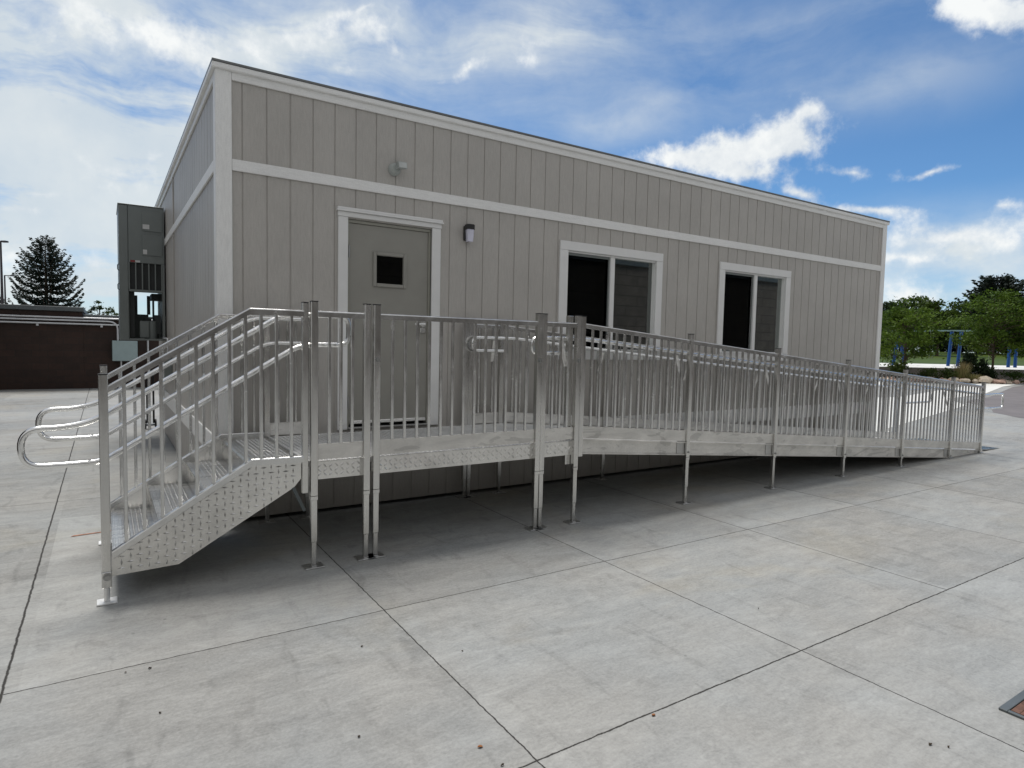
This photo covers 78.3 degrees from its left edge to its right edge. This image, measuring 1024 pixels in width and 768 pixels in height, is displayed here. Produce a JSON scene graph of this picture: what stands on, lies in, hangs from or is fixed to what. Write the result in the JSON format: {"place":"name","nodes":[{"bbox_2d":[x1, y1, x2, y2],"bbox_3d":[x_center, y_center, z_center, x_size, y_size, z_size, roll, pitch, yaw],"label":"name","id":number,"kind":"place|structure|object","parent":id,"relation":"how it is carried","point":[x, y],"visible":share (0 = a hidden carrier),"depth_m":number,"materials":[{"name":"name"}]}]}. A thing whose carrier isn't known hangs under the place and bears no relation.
{"place":"outdoors","nodes":[
{"label":"outdoors","id":0,"kind":"place"},
{"bbox_2d":[0,363,1023,767],"bbox_3d":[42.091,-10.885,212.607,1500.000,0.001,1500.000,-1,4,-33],"label":"ground","id":1,"kind":"structure","parent":0,"point":[818,613],"depth_m":3.75,"materials":[{"name":"concrete"}]},
{"bbox_2d":[0,240,8,303],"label":"light pole","id":2,"kind":"object","parent":1,"relation":"on","point":[1,280],"visible":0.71,"depth_m":52.12,"materials":[{"name":"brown metal"}]},
{"bbox_2d":[4,275,14,303],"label":"light pole","id":3,"kind":"object","parent":1,"relation":"on","point":[5,287],"visible":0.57,"depth_m":70.06,"materials":[{"name":"grey metal"}]},
{"bbox_2d":[0,235,100,314],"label":"spruce tree","id":4,"kind":"object","parent":1,"relation":"on","point":[49,263],"visible":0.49,"depth_m":55.20,"materials":[{"name":"green plant"}]},
{"bbox_2d":[0,304,158,389],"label":"block building","id":5,"kind":"structure","parent":1,"relation":"on","point":[52,347],"depth_m":19.05,"materials":[{"name":"brown brick"}]},
{"bbox_2d":[112,341,148,386],"bbox_3d":[-12.123,-0.871,20.007,1.003,2.000,0.231,-1,4,-33],"label":"electrical box","id":6,"kind":"object","parent":5,"relation":"attached to","point":[124,351],"visible":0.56,"depth_m":19.82,"materials":[{"name":"grey metal"}]},
{"bbox_2d":[87,300,114,314],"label":"leafy tree","id":7,"kind":"object","parent":1,"relation":"on","point":[99,307],"visible":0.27,"depth_m":59.81,"materials":[{"name":"green plant"}]},
{"bbox_2d":[145,375,156,428],"bbox_3d":[-6.484,0.322,11.279,0.184,0.965,0.235,-1,4,-33],"label":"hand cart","id":8,"kind":"object","parent":1,"relation":"on","point":[154,419],"visible":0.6,"depth_m":11.30,"materials":[{"name":"black metal"}]},
{"bbox_2d":[17,302,350,606],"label":"metal stairs","id":9,"kind":"structure","parent":1,"relation":"on","point":[192,502],"depth_m":4.30,"materials":[{"name":"metal"}]},
{"bbox_2d":[258,301,581,569],"bbox_3d":[-0.807,0.310,5.745,2.596,1.935,1.443,-1,4,-33],"label":"metal landing","id":10,"kind":"object","parent":1,"relation":"on","point":[376,451],"visible":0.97,"depth_m":5.25,"materials":[{"name":"metal"}]},
{"bbox_2d":[155,57,889,516],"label":"modular classroom","id":11,"kind":"structure","parent":1,"relation":"on","point":[285,191],"depth_m":6.88,"materials":[{"name":"beige wood"}]},
{"bbox_2d":[116,203,165,340],"bbox_3d":[-6.099,-1.768,10.305,0.640,2.097,1.124,-1,4,-33],"label":"hvac unit","id":12,"kind":"object","parent":11,"relation":"attached to","point":[140,247],"visible":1,"depth_m":9.87,"materials":[{"name":"paint"}]},
{"bbox_2d":[162,337,172,377],"bbox_3d":[-5.359,-0.425,9.726,0.110,0.604,1.050,-1,4,-33],"label":"disconnect box","id":13,"kind":"object","parent":11,"relation":"attached to","point":[168,371],"visible":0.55,"depth_m":9.30,"materials":[{"name":"paint"}]},
{"bbox_2d":[347,223,427,423],"bbox_3d":[-1.237,-0.583,6.333,0.846,1.956,0.117,-1,4,-33],"label":"door","id":14,"kind":"structure","parent":11,"relation":"in","point":[388,267],"depth_m":6.36,"materials":[{"name":"paint"}]},
{"bbox_2d":[388,161,406,175],"bbox_3d":[-1.127,-2.123,6.197,0.152,0.127,0.131,-1,4,-33],"label":"flood light","id":15,"kind":"object","parent":11,"relation":"attached to","point":[394,169],"visible":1,"depth_m":6.19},
{"bbox_2d":[463,224,474,241],"bbox_3d":[-0.455,-1.600,6.682,0.095,0.177,0.114,-1,4,-33],"label":"wall lantern","id":16,"kind":"object","parent":11,"relation":"attached to","point":[468,232],"depth_m":6.65,"materials":[{"name":"white glass"}]},
{"bbox_2d":[557,240,662,359],"bbox_3d":[1.251,-1.007,7.916,1.700,1.402,0.115,-1,4,-33],"label":"window frame","id":17,"kind":"structure","parent":11,"relation":"in","point":[621,292],"depth_m":7.91,"materials":[{"name":"white plastic"}]},
{"bbox_2d":[715,262,791,360],"bbox_3d":[3.628,-1.053,9.451,1.680,1.402,0.115,-1,4,-33],"label":"window frame","id":18,"kind":"structure","parent":11,"relation":"in","point":[753,309],"depth_m":9.45,"materials":[{"name":"white plastic"}]},
{"bbox_2d":[471,316,1003,504],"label":"metal ramp","id":19,"kind":"structure","parent":1,"relation":"on","point":[601,438],"depth_m":7.75,"materials":[{"name":"metal"}]},
{"bbox_2d":[879,367,1023,380],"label":"retaining wall","id":20,"kind":"structure","parent":1,"relation":"on","point":[913,370],"depth_m":38.99,"materials":[{"name":"grey concrete"}]},
{"bbox_2d":[960,378,970,382],"bbox_3d":[25.923,-0.172,36.025,0.540,0.366,0.676,3,4,29],"label":"rock","id":21,"kind":"object","parent":1,"relation":"on","point":[964,380],"visible":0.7,"depth_m":35.80,"materials":[{"name":"beige stone"}]},
{"bbox_2d":[964,374,983,382],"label":"ornamental grass","id":22,"kind":"object","parent":1,"relation":"on","point":[970,377],"depth_m":36.28,"materials":[{"name":"plant"}]},
{"bbox_2d":[978,376,993,383],"bbox_3d":[27.145,-0.216,36.158,0.759,0.560,0.884,3,4,22],"label":"rock","id":23,"kind":"object","parent":1,"relation":"on","point":[987,380],"visible":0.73,"depth_m":35.84,"materials":[{"name":"beige stone"}]},
{"bbox_2d":[991,379,1005,383],"bbox_3d":[27.762,-0.117,35.954,0.826,0.337,0.826,3,4,30],"label":"rock","id":24,"kind":"object","parent":1,"relation":"on","point":[997,381],"visible":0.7,"depth_m":35.74,"materials":[{"name":"stone"}]},
{"bbox_2d":[995,370,1023,383],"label":"shrub","id":25,"kind":"object","parent":1,"relation":"on","point":[1015,375],"visible":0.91,"depth_m":36.98,"materials":[{"name":"green plant"}]},
{"bbox_2d":[998,690,1023,719],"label":"drain grate","id":26,"kind":"object","parent":1,"relation":"on","point":[1014,706],"visible":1,"depth_m":2.95,"materials":[{"name":"metal"}]},
{"bbox_2d":[0,0,1023,352],"label":"sky","id":27,"kind":"structure","parent":0,"point":[908,114],"materials":[{"name":"blue"}]},
{"bbox_2d":[875,382,1023,437],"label":"pale pavement","id":28,"kind":"structure","parent":0,"point":[990,387],"depth_m":20.70,"materials":[{"name":"concrete"}]},
{"bbox_2d":[879,351,1023,365],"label":"lawn","id":29,"kind":"structure","parent":0,"point":[999,359],"depth_m":58.72,"materials":[{"name":"green plant"}]},
{"bbox_2d":[880,299,917,350],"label":"leafy tree","id":30,"kind":"object","parent":29,"relation":"on","point":[886,305],"visible":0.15,"depth_m":70.59,"materials":[{"name":"green plant"}]},
{"bbox_2d":[902,293,942,353],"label":"leafy tree","id":31,"kind":"object","parent":29,"relation":"on","point":[917,300],"visible":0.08,"depth_m":79.16,"materials":[{"name":"green plant"}]},
{"bbox_2d":[920,341,955,351],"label":"background tree","id":32,"kind":"object","parent":29,"relation":"on","point":[944,350],"visible":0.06,"depth_m":103.67,"materials":[{"name":"green plant"}]},
{"bbox_2d":[912,296,980,355],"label":"leafy tree","id":33,"kind":"object","parent":29,"relation":"on","point":[930,304],"visible":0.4,"depth_m":74.82,"materials":[{"name":"green plant"}]},
{"bbox_2d":[933,307,985,353],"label":"leafy tree","id":34,"kind":"object","parent":29,"relation":"on","point":[946,344],"visible":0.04,"depth_m":87.58,"materials":[{"name":"green plant"}]},
{"bbox_2d":[943,273,1023,354],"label":"evergreen tree","id":35,"kind":"object","parent":29,"relation":"on","point":[1007,281],"visible":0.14,"depth_m":90.57,"materials":[{"name":"green plant"}]},
{"bbox_2d":[974,299,1019,354],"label":"leafy tree","id":36,"kind":"object","parent":29,"relation":"on","point":[1001,316],"visible":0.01,"depth_m":84.21,"materials":[{"name":"green plant"}]},
{"bbox_2d":[879,363,1023,369],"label":"playground pavement","id":37,"kind":"structure","parent":0,"point":[951,366],"depth_m":43.17,"materials":[{"name":"concrete"}]},
{"bbox_2d":[892,330,1017,367],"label":"swing set","id":38,"kind":"object","parent":37,"relation":"on","point":[959,354],"visible":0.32,"depth_m":43.43,"materials":[{"name":"metal"}]},
{"bbox_2d":[969,385,1023,417],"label":"asphalt path","id":39,"kind":"structure","parent":0,"point":[1013,401],"depth_m":22.02,"materials":[{"name":"grey asphalt"}]},
{"label":"gravel bed","id":40,"kind":"structure","parent":0,"visible":0},
{"bbox_2d":[887,362,912,377],"bbox_3d":[22.748,-0.714,36.912,1.378,1.230,1.355,-1,4,-33],"label":"shrub","id":41,"kind":"object","parent":40,"relation":"on","point":[900,367],"visible":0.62,"depth_m":36.76,"materials":[{"name":"green plant"}]},
{"bbox_2d":[879,296,964,365],"bbox_3d":[23.300,-2.695,37.392,5.596,5.184,5.508,-1,4,-33],"label":"ornamental tree","id":42,"kind":"object","parent":40,"relation":"on","point":[907,339],"visible":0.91,"depth_m":36.88,"materials":[{"name":"green plant"}]},
{"bbox_2d":[914,367,943,377],"bbox_3d":[24.621,-0.582,37.269,1.752,0.916,1.664,-1,4,-33],"label":"shrub","id":43,"kind":"object","parent":40,"relation":"on","point":[927,372],"visible":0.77,"depth_m":36.97,"materials":[{"name":"green plant"}]},
{"bbox_2d":[937,367,957,378],"bbox_3d":[25.673,-0.559,36.968,1.314,0.991,1.307,3,4,21],"label":"shrub","id":44,"kind":"object","parent":40,"relation":"on","point":[947,372],"visible":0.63,"depth_m":36.92,"materials":[{"name":"green plant"}]},
{"bbox_2d":[951,362,971,378],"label":"ornamental grass","id":45,"kind":"object","parent":40,"relation":"on","point":[961,371],"depth_m":36.58,"materials":[{"name":"brown plant"}]},
{"bbox_2d":[958,345,981,374],"bbox_3d":[27.230,-1.217,37.534,1.252,2.253,1.105,4,4,34],"label":"shrub","id":46,"kind":"object","parent":40,"relation":"on","point":[970,357],"visible":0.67,"depth_m":37.32,"materials":[{"name":"green plant"}]},
{"bbox_2d":[936,287,1023,368],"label":"ornamental tree","id":47,"kind":"object","parent":40,"relation":"on","point":[985,333],"visible":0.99,"depth_m":37.21,"materials":[{"name":"green plant"}]},
{"bbox_2d":[971,355,998,378],"bbox_3d":[27.974,-0.880,37.230,1.566,1.689,1.450,-1,4,-33],"label":"shrub","id":48,"kind":"object","parent":40,"relation":"on","point":[985,369],"visible":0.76,"depth_m":36.96,"materials":[{"name":"green plant"}]},
{"bbox_2d":[982,304,1023,357],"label":"ornamental tree","id":49,"kind":"object","parent":40,"relation":"on","point":[1021,352],"visible":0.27,"depth_m":37.92,"materials":[{"name":"green plant"}]}
]}

